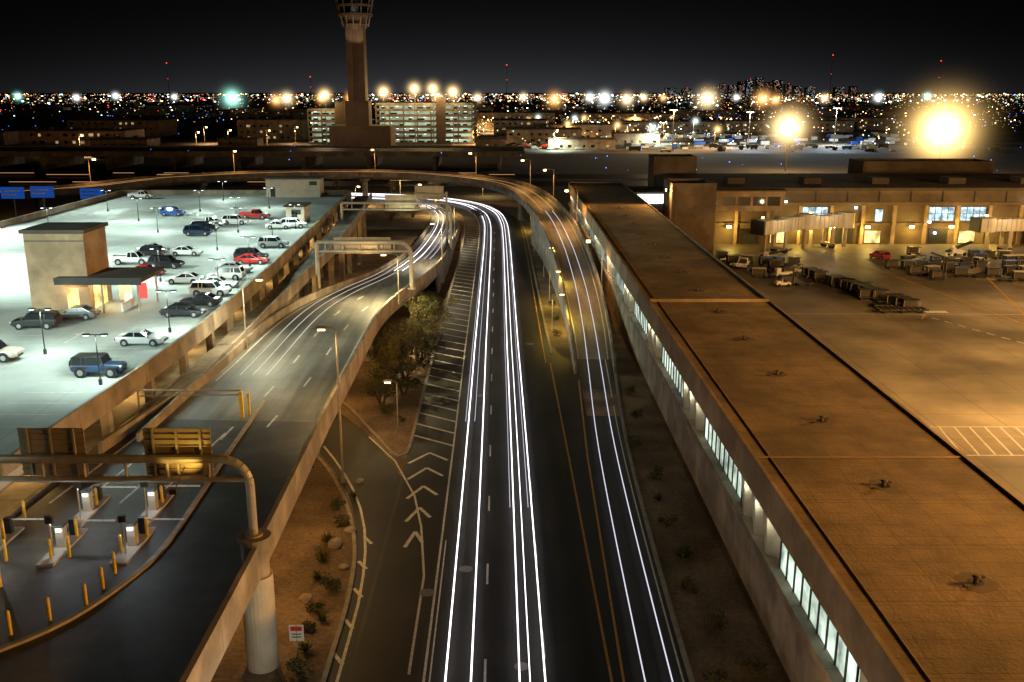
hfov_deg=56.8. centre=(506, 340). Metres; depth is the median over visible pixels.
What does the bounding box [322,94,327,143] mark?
floodlight mast
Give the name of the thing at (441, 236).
street lamp
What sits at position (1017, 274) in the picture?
baggage cart
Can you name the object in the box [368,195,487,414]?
light trail
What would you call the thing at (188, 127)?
ground
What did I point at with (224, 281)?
parked sedan
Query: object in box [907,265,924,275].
baggage cart
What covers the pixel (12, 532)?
ticket machine
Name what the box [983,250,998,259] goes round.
baggage cart
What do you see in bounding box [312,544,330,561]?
desert shrub
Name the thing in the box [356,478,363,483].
boulder
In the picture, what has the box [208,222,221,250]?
parking lot lamp
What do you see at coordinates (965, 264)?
baggage cart
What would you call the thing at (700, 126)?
cargo building
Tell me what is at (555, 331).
desert shrub
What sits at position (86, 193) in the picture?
blue highway sign
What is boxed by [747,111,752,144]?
floodlight mast
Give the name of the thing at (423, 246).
light trail
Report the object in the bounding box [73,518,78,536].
bollard
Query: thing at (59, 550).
ticket machine
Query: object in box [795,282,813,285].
baggage cart
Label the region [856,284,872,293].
baggage cart
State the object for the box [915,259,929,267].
baggage cart
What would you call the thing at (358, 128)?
control tower
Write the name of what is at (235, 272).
parked suv
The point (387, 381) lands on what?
street lamp
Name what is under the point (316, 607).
desert shrub
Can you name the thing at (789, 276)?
baggage cart
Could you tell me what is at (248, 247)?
parking lot lamp
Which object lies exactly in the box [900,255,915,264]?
baggage cart
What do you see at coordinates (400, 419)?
desert shrub
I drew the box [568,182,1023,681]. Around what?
terminal concourse
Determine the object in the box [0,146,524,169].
taxiway bridge
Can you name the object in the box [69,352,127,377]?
parked jeep
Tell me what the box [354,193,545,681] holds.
light trail
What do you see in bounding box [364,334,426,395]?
palo verde tree
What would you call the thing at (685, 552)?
desert shrub
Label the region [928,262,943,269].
baggage cart
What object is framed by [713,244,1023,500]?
apron pavement
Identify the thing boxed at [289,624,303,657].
warning sign
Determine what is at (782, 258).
baggage cart
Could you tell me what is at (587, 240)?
street lamp
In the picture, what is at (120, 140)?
warehouse building
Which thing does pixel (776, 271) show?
belt loader
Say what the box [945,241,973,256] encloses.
belt loader
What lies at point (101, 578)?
bollard
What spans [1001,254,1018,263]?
baggage cart
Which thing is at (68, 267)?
elevator tower
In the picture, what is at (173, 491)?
sign floodlight
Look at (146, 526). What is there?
bollard
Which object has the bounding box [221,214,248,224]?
parked suv
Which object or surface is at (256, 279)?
street lamp
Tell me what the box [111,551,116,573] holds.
bollard
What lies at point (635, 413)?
desert shrub
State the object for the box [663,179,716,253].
service tower building
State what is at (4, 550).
bollard
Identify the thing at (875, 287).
baggage cart
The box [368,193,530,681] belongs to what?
light trail
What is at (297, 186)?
stairwell building
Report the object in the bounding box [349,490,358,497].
agave plant
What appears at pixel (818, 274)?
baggage cart
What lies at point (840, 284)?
baggage cart
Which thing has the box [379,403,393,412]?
desert shrub
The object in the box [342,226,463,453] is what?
planted island
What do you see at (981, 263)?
baggage cart
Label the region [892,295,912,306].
baggage cart
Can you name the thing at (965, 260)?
baggage cart
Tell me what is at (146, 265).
parked sedan
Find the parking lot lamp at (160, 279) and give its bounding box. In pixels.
[149,248,165,281]
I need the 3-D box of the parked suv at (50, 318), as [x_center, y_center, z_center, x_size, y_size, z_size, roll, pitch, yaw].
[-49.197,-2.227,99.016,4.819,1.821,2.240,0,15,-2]
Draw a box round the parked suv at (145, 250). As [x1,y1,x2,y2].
[138,245,164,255]
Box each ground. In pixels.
[0,93,1023,220]
[211,202,790,681]
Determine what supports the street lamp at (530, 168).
on the flyover bridge at (540, 239)
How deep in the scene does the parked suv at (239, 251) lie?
137.97 m
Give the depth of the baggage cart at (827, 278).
171.16 m
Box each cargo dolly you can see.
[873,306,928,313]
[968,267,984,274]
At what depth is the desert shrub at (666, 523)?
76.18 m
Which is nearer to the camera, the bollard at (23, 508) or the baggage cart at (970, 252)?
the bollard at (23, 508)
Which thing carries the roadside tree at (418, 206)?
on the gravel ground at (709, 568)
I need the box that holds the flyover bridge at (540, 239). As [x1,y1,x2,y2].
[0,169,616,373]
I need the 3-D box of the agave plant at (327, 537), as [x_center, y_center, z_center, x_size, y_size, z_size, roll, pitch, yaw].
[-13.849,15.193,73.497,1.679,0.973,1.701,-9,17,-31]
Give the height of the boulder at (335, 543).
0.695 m
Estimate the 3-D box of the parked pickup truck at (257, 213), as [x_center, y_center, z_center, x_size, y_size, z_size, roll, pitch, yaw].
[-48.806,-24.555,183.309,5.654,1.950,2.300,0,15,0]
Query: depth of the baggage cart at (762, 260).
189.81 m
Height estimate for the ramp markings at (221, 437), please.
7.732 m
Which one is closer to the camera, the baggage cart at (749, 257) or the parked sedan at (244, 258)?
the parked sedan at (244, 258)
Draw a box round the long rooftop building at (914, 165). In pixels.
[848,158,994,172]
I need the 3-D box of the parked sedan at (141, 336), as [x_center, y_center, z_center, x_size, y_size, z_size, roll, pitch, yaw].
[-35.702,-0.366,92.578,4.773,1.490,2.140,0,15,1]
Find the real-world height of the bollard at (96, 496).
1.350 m
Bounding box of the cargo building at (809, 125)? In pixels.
[717,119,853,131]
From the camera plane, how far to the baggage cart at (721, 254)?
197.06 m
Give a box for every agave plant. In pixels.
[293,639,314,652]
[310,570,324,579]
[315,612,329,622]
[319,529,335,542]
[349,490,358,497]
[651,491,664,500]
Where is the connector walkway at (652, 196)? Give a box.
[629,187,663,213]
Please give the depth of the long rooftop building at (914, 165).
268.49 m
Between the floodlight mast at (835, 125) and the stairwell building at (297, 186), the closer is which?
the stairwell building at (297, 186)
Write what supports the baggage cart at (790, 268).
on the apron pavement at (928, 369)
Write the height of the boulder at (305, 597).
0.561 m
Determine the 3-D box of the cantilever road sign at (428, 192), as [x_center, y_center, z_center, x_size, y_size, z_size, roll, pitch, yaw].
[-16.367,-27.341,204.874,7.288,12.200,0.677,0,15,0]
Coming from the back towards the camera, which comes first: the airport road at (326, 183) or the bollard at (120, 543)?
the airport road at (326, 183)
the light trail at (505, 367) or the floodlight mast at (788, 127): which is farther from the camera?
the floodlight mast at (788, 127)
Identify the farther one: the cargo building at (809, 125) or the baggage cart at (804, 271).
the cargo building at (809, 125)
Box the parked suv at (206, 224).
[190,221,219,230]
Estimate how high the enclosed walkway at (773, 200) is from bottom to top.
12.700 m
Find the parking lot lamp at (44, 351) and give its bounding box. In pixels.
[28,308,50,354]
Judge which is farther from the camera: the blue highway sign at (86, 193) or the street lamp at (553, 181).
the blue highway sign at (86, 193)
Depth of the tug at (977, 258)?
188.73 m
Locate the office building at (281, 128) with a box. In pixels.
[236,117,309,139]
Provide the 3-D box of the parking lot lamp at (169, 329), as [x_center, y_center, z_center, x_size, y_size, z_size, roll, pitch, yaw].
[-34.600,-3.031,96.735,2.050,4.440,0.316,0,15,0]
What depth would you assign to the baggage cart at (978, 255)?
193.71 m
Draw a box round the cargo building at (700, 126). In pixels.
[605,119,717,132]
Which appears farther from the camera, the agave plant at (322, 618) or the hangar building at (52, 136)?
the hangar building at (52, 136)
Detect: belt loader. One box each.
[760,248,791,258]
[769,260,799,276]
[931,251,959,265]
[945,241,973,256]
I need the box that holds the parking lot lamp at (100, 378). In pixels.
[82,333,107,384]
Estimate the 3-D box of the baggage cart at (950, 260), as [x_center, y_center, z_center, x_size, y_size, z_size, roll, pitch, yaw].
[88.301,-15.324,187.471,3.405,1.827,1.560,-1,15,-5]
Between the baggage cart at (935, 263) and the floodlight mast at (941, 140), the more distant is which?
the floodlight mast at (941, 140)
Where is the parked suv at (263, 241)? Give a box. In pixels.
[257,236,288,247]
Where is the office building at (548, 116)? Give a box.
[474,111,554,127]
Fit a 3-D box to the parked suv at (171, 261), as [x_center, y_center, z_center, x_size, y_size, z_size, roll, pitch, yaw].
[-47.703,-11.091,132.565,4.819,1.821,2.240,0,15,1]
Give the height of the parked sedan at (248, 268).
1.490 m
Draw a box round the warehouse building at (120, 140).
[89,135,160,145]
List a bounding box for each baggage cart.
[716,250,729,259]
[726,254,740,264]
[741,254,757,263]
[751,267,767,277]
[758,256,773,264]
[767,259,782,267]
[773,256,787,264]
[778,274,794,285]
[781,266,797,276]
[787,256,801,265]
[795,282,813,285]
[801,267,817,277]
[807,268,822,278]
[812,270,828,281]
[825,274,842,285]
[830,276,846,286]
[837,278,854,289]
[844,280,861,291]
[849,282,865,293]
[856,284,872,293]
[857,288,875,299]
[863,286,880,288]
[871,288,889,300]
[872,303,892,306]
[875,299,891,303]
[884,259,900,269]
[885,293,903,303]
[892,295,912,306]
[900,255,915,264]
[900,259,916,269]
[900,298,920,306]
[906,246,922,255]
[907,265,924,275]
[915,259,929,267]
[923,265,939,274]
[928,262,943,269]
[928,269,945,279]
[929,258,944,266]
[941,262,956,272]
[943,258,958,261]
[954,266,972,277]
[957,262,973,269]
[958,258,973,268]
[967,249,983,257]
[970,273,986,277]
[972,253,988,259]
[973,260,990,267]
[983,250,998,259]
[984,267,1004,276]
[997,249,1012,258]
[997,277,1014,281]
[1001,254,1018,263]
[1001,259,1018,269]
[1002,265,1019,275]
[1011,270,1023,280]
[1015,254,1023,259]
[1017,259,1023,264]
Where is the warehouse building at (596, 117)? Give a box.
[575,112,679,122]
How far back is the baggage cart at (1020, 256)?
192.22 m
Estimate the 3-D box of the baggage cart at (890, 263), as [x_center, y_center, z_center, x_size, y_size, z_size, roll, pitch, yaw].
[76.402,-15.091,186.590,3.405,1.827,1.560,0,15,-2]
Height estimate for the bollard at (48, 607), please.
1.350 m
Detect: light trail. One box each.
[25,171,549,209]
[46,174,514,180]
[240,259,407,374]
[352,197,442,270]
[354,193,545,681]
[356,195,490,681]
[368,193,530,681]
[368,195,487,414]
[376,197,449,258]
[381,194,527,501]
[545,211,672,681]
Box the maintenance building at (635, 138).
[611,130,660,144]
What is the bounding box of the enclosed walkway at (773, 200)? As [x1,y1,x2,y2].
[716,189,786,245]
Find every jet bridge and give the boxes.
[750,213,814,252]
[795,211,855,248]
[969,215,1023,252]
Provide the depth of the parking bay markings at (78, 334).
132.22 m
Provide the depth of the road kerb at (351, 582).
78.83 m
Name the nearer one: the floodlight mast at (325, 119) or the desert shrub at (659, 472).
the desert shrub at (659, 472)
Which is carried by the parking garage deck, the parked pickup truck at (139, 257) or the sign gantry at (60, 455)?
the parked pickup truck at (139, 257)
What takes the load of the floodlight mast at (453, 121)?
on the apron pavement at (1007, 139)
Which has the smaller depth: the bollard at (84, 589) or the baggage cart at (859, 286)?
the bollard at (84, 589)
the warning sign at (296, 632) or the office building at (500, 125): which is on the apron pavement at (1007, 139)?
the office building at (500, 125)
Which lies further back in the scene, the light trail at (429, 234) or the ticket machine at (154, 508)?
the light trail at (429, 234)
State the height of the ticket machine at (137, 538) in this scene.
2.600 m
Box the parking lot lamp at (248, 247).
[240,236,255,265]
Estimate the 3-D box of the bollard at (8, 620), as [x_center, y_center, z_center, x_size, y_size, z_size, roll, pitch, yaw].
[-25.200,14.254,47.931,0.199,1.350,0.199,0,15,0]
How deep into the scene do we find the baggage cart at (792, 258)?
190.11 m
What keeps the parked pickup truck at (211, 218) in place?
on the parking garage deck
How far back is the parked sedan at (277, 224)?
169.48 m
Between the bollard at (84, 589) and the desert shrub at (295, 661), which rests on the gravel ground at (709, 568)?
the desert shrub at (295, 661)
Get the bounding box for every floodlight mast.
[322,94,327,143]
[411,88,416,143]
[430,88,435,143]
[450,91,455,143]
[671,109,676,150]
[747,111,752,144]
[783,126,793,170]
[833,108,840,145]
[936,128,949,157]
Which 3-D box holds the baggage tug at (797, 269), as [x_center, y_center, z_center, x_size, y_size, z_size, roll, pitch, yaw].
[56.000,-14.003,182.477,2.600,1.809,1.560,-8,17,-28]
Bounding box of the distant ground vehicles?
[505,132,999,151]
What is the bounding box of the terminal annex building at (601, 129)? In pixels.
[549,122,633,136]
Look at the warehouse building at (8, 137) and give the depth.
618.87 m
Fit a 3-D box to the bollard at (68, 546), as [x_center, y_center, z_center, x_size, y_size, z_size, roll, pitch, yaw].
[-25.900,12.134,55.956,0.199,1.350,0.199,0,15,0]
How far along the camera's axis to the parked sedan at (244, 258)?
134.98 m
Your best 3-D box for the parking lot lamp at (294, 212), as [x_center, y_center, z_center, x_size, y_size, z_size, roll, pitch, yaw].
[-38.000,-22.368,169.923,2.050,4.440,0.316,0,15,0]
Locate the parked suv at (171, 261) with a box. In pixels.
[147,255,184,268]
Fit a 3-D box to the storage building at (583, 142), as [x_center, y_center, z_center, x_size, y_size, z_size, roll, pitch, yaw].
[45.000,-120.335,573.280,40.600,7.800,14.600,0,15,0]
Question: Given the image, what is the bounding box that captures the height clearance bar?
[136,389,250,417]
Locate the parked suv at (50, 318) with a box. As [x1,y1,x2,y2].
[10,310,62,329]
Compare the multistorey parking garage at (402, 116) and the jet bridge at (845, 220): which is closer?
the jet bridge at (845, 220)
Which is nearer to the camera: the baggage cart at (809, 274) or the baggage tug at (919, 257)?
the baggage cart at (809, 274)
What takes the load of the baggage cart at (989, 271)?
on the apron pavement at (928, 369)
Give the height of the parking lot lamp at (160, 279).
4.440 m
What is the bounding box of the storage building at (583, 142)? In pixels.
[547,136,615,148]
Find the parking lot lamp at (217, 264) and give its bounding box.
[208,258,225,283]
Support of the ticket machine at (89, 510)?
on the elevated ramp bridge at (189, 597)
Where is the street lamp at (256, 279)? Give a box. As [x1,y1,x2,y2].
[241,277,263,348]
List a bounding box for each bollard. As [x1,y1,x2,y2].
[0,521,5,539]
[2,539,7,561]
[5,610,12,634]
[21,500,26,517]
[45,597,51,621]
[47,539,52,557]
[65,536,71,556]
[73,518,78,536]
[82,583,87,605]
[94,487,98,504]
[99,567,104,589]
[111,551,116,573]
[118,534,122,553]
[144,517,148,535]
[159,485,163,502]
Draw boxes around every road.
[0,174,647,185]
[320,412,449,681]
[345,194,625,681]
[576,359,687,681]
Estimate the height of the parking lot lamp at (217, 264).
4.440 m
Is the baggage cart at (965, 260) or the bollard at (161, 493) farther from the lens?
the baggage cart at (965, 260)
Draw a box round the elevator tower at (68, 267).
[18,222,163,312]
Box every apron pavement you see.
[0,125,1023,157]
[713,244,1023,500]
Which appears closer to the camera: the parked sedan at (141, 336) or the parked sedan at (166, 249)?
the parked sedan at (141, 336)
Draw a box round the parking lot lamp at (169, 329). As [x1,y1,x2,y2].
[155,290,176,332]
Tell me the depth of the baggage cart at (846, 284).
165.85 m
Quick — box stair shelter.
[283,202,310,221]
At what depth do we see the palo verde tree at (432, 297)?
143.06 m
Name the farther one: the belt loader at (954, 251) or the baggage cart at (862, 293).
the belt loader at (954, 251)
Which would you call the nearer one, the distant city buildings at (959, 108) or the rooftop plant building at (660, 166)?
the rooftop plant building at (660, 166)
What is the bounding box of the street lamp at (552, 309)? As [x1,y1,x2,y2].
[551,293,564,331]
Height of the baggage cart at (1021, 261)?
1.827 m
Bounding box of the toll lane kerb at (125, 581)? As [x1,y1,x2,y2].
[0,400,266,651]
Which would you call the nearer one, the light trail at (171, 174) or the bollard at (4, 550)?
the bollard at (4, 550)
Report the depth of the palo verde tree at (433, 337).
119.96 m
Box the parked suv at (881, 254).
[869,250,890,259]
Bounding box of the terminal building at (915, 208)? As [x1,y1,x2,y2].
[667,173,1023,243]
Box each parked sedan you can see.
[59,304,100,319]
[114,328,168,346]
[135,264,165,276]
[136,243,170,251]
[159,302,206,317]
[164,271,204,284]
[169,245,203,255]
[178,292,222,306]
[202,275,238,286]
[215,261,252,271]
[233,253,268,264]
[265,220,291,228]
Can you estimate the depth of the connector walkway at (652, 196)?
236.72 m
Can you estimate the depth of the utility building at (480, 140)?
572.34 m
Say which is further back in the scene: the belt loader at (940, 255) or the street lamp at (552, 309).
the belt loader at (940, 255)
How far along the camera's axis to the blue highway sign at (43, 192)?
224.16 m
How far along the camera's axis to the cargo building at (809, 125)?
805.34 m
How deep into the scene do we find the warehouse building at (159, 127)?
722.17 m
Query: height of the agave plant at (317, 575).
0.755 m
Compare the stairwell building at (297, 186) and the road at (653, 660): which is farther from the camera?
the stairwell building at (297, 186)
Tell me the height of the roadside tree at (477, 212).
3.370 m
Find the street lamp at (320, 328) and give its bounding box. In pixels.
[316,326,344,482]
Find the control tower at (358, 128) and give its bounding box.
[329,0,395,145]
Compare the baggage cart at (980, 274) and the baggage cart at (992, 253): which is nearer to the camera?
the baggage cart at (980, 274)
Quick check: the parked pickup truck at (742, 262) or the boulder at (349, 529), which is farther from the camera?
the parked pickup truck at (742, 262)
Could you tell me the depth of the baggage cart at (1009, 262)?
186.08 m
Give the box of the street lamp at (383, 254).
[380,253,399,303]
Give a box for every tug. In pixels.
[774,276,790,286]
[793,263,802,273]
[913,254,926,261]
[919,265,928,275]
[971,257,989,265]
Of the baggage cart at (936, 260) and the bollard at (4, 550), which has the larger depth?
the baggage cart at (936, 260)
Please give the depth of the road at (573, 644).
82.44 m
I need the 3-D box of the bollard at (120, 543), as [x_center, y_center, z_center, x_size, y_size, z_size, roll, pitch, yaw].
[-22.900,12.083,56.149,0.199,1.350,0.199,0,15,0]
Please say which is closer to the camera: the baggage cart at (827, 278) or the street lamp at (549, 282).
the street lamp at (549, 282)
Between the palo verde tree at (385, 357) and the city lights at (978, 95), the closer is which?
the palo verde tree at (385, 357)
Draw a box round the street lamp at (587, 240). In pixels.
[586,239,602,286]
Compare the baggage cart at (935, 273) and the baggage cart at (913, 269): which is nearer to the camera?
the baggage cart at (935, 273)
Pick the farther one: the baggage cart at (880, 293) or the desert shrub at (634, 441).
the baggage cart at (880, 293)
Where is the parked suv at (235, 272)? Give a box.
[206,265,246,280]
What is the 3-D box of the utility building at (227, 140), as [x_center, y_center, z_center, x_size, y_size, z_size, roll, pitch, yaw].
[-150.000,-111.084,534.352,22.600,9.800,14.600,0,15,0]
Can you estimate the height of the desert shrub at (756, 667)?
1.425 m
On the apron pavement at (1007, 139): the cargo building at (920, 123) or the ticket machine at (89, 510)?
the cargo building at (920, 123)
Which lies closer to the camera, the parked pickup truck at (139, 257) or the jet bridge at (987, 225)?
the parked pickup truck at (139, 257)
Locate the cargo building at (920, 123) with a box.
[813,116,959,129]
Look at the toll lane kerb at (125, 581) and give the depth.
54.38 m
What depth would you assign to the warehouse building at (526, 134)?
630.96 m
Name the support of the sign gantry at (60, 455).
on the elevated ramp bridge at (189, 597)
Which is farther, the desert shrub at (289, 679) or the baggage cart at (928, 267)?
the baggage cart at (928, 267)
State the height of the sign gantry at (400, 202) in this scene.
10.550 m
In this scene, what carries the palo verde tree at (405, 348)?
on the planted island
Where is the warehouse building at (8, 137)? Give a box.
[0,130,18,144]
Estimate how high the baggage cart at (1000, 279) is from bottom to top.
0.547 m
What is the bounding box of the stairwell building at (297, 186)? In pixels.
[264,176,324,196]
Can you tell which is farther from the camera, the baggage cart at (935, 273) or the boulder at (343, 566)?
the baggage cart at (935, 273)
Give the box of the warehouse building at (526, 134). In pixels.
[506,126,581,142]
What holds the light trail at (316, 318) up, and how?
on the elevated ramp bridge at (189, 597)
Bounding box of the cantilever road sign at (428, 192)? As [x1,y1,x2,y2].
[414,186,447,241]
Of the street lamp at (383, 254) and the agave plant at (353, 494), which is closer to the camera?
the agave plant at (353, 494)
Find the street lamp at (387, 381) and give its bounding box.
[383,380,398,430]
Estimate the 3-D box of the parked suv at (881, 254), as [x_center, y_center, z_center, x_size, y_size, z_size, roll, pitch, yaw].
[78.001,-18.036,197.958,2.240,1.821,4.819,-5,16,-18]
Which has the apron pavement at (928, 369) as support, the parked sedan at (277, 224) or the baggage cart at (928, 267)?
the baggage cart at (928, 267)
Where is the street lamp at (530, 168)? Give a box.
[521,159,530,183]
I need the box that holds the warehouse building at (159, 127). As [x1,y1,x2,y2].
[66,118,177,136]
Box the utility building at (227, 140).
[217,135,263,145]
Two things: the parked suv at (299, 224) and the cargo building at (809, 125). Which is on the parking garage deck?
the parked suv at (299, 224)
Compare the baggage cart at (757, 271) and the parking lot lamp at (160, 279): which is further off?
the baggage cart at (757, 271)
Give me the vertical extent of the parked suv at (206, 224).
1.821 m
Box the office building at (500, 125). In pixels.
[493,118,546,136]
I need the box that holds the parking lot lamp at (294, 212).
[288,204,299,228]
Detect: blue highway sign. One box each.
[0,187,24,216]
[30,186,53,209]
[79,188,103,198]
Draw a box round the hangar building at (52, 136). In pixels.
[17,127,144,145]
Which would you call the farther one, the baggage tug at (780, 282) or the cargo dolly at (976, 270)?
the cargo dolly at (976, 270)
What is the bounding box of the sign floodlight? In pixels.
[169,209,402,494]
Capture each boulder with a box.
[299,593,311,602]
[328,537,341,548]
[339,563,348,569]
[343,526,356,533]
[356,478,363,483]
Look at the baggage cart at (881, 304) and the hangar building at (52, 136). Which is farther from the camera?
the hangar building at (52, 136)
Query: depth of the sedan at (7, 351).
86.55 m
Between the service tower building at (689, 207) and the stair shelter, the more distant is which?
the service tower building at (689, 207)
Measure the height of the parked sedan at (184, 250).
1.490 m
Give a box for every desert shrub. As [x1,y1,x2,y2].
[277,676,299,681]
[285,656,313,680]
[300,620,315,632]
[304,599,325,612]
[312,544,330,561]
[318,572,340,592]
[329,498,345,508]
[333,513,350,527]
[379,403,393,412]
[398,415,405,421]
[553,329,562,335]
[623,384,635,395]
[626,435,642,446]
[629,408,644,418]
[646,465,663,479]
[657,513,678,527]
[674,544,693,557]
[680,575,698,593]
[702,666,730,681]
[704,609,728,631]
[734,650,768,677]
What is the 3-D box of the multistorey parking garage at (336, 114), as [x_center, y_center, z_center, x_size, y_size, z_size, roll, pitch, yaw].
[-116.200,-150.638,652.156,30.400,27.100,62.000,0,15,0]
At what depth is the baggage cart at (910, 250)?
202.36 m
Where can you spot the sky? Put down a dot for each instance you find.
(47, 46)
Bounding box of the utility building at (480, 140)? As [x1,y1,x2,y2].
[475,135,505,145]
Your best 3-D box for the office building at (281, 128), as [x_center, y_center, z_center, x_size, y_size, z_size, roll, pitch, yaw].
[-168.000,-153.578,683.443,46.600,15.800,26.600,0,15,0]
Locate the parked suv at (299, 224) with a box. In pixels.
[280,218,307,228]
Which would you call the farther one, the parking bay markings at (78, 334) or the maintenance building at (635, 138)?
the maintenance building at (635, 138)
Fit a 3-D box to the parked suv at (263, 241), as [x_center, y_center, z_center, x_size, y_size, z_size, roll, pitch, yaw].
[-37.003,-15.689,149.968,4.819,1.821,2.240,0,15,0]
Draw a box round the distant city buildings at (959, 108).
[0,95,1023,121]
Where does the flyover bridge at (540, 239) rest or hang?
on the ground at (188, 127)
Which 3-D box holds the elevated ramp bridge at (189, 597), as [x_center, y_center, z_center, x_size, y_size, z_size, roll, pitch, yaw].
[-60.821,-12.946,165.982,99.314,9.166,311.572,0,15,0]
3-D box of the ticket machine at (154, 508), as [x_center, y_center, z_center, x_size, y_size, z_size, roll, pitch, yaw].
[-22.150,9.895,61.984,3.100,2.600,4.800,0,15,0]
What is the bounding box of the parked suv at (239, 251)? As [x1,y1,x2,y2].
[233,247,268,257]
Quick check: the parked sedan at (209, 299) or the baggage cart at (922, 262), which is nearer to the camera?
the parked sedan at (209, 299)
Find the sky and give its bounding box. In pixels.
[0,0,1023,92]
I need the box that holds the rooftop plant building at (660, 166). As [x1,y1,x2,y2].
[648,154,696,211]
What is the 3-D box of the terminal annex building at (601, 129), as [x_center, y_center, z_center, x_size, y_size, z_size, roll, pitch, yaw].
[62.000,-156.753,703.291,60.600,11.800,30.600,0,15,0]
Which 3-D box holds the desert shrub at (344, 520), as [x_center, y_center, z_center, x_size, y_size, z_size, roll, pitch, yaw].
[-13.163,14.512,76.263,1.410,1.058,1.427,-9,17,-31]
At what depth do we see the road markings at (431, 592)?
74.49 m
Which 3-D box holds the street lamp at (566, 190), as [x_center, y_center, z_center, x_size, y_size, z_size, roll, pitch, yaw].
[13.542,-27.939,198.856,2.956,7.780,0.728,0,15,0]
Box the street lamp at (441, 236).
[430,222,442,263]
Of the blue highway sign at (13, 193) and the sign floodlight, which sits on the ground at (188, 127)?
the blue highway sign at (13, 193)
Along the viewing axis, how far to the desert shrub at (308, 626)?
61.49 m
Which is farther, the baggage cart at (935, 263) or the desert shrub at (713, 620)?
the baggage cart at (935, 263)
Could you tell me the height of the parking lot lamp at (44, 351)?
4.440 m
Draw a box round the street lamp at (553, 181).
[543,169,553,196]
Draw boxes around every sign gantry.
[0,428,262,538]
[314,237,415,289]
[340,195,453,249]
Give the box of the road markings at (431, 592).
[323,198,683,681]
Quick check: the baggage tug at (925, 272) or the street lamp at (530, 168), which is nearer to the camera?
the baggage tug at (925, 272)
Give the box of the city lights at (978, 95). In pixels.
[1,93,1023,169]
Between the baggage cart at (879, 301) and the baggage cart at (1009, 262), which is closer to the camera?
the baggage cart at (879, 301)
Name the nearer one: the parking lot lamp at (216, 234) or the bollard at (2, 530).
the bollard at (2, 530)
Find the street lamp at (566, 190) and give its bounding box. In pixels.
[564,189,577,224]
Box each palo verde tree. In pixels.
[358,360,418,406]
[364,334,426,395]
[371,320,437,379]
[391,308,448,363]
[402,295,458,344]
[411,288,451,318]
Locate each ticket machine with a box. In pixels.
[0,516,43,550]
[35,516,114,566]
[66,482,136,527]
[109,515,183,565]
[137,482,199,526]
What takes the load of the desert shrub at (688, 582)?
on the gravel ground at (709, 568)
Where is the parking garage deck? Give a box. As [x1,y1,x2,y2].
[0,190,351,520]
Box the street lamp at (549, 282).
[549,270,560,304]
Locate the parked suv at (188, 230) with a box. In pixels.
[182,224,212,235]
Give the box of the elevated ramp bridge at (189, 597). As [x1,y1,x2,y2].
[0,198,459,681]
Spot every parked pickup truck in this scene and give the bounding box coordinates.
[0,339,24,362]
[110,250,149,264]
[128,190,154,198]
[192,216,225,225]
[239,209,269,219]
[736,257,749,268]
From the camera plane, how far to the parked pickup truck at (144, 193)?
216.74 m
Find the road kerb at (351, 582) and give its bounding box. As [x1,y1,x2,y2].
[316,222,694,681]
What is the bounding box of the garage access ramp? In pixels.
[136,192,371,441]
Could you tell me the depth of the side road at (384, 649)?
72.10 m
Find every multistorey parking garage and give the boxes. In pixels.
[307,102,345,143]
[375,97,476,143]
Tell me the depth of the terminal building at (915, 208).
216.20 m
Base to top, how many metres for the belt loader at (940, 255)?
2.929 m
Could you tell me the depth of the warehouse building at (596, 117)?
934.66 m
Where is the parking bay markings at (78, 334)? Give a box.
[0,199,353,426]
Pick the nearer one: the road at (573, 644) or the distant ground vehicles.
the road at (573, 644)
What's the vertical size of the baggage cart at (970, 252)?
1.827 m
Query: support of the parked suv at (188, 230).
on the parking garage deck
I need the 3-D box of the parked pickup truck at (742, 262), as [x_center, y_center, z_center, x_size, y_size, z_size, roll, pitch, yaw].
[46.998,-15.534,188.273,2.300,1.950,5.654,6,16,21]
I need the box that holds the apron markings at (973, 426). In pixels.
[821,248,1023,455]
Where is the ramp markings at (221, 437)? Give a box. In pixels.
[49,175,607,502]
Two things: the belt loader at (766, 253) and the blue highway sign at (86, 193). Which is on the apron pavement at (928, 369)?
the belt loader at (766, 253)
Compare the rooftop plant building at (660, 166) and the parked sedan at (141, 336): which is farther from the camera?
the rooftop plant building at (660, 166)
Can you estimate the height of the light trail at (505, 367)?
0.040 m
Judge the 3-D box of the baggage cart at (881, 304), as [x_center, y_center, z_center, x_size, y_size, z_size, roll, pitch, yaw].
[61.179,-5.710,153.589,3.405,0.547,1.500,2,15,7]
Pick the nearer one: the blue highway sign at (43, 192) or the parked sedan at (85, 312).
the parked sedan at (85, 312)
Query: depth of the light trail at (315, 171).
289.76 m
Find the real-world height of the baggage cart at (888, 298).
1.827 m
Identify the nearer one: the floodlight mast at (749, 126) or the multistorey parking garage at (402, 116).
the floodlight mast at (749, 126)
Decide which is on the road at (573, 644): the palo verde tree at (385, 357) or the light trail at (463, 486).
the light trail at (463, 486)
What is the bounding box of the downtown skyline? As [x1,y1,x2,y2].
[664,77,857,98]
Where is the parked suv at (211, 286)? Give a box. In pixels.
[188,280,231,296]
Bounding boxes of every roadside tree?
[327,179,343,189]
[382,201,400,220]
[383,180,399,191]
[404,201,423,217]
[440,183,449,190]
[468,208,484,217]
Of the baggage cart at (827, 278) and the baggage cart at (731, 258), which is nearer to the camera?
the baggage cart at (827, 278)
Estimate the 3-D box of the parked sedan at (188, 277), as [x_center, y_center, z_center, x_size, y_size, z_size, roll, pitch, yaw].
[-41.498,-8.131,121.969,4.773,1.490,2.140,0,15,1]
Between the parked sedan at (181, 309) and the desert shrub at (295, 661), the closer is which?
the desert shrub at (295, 661)

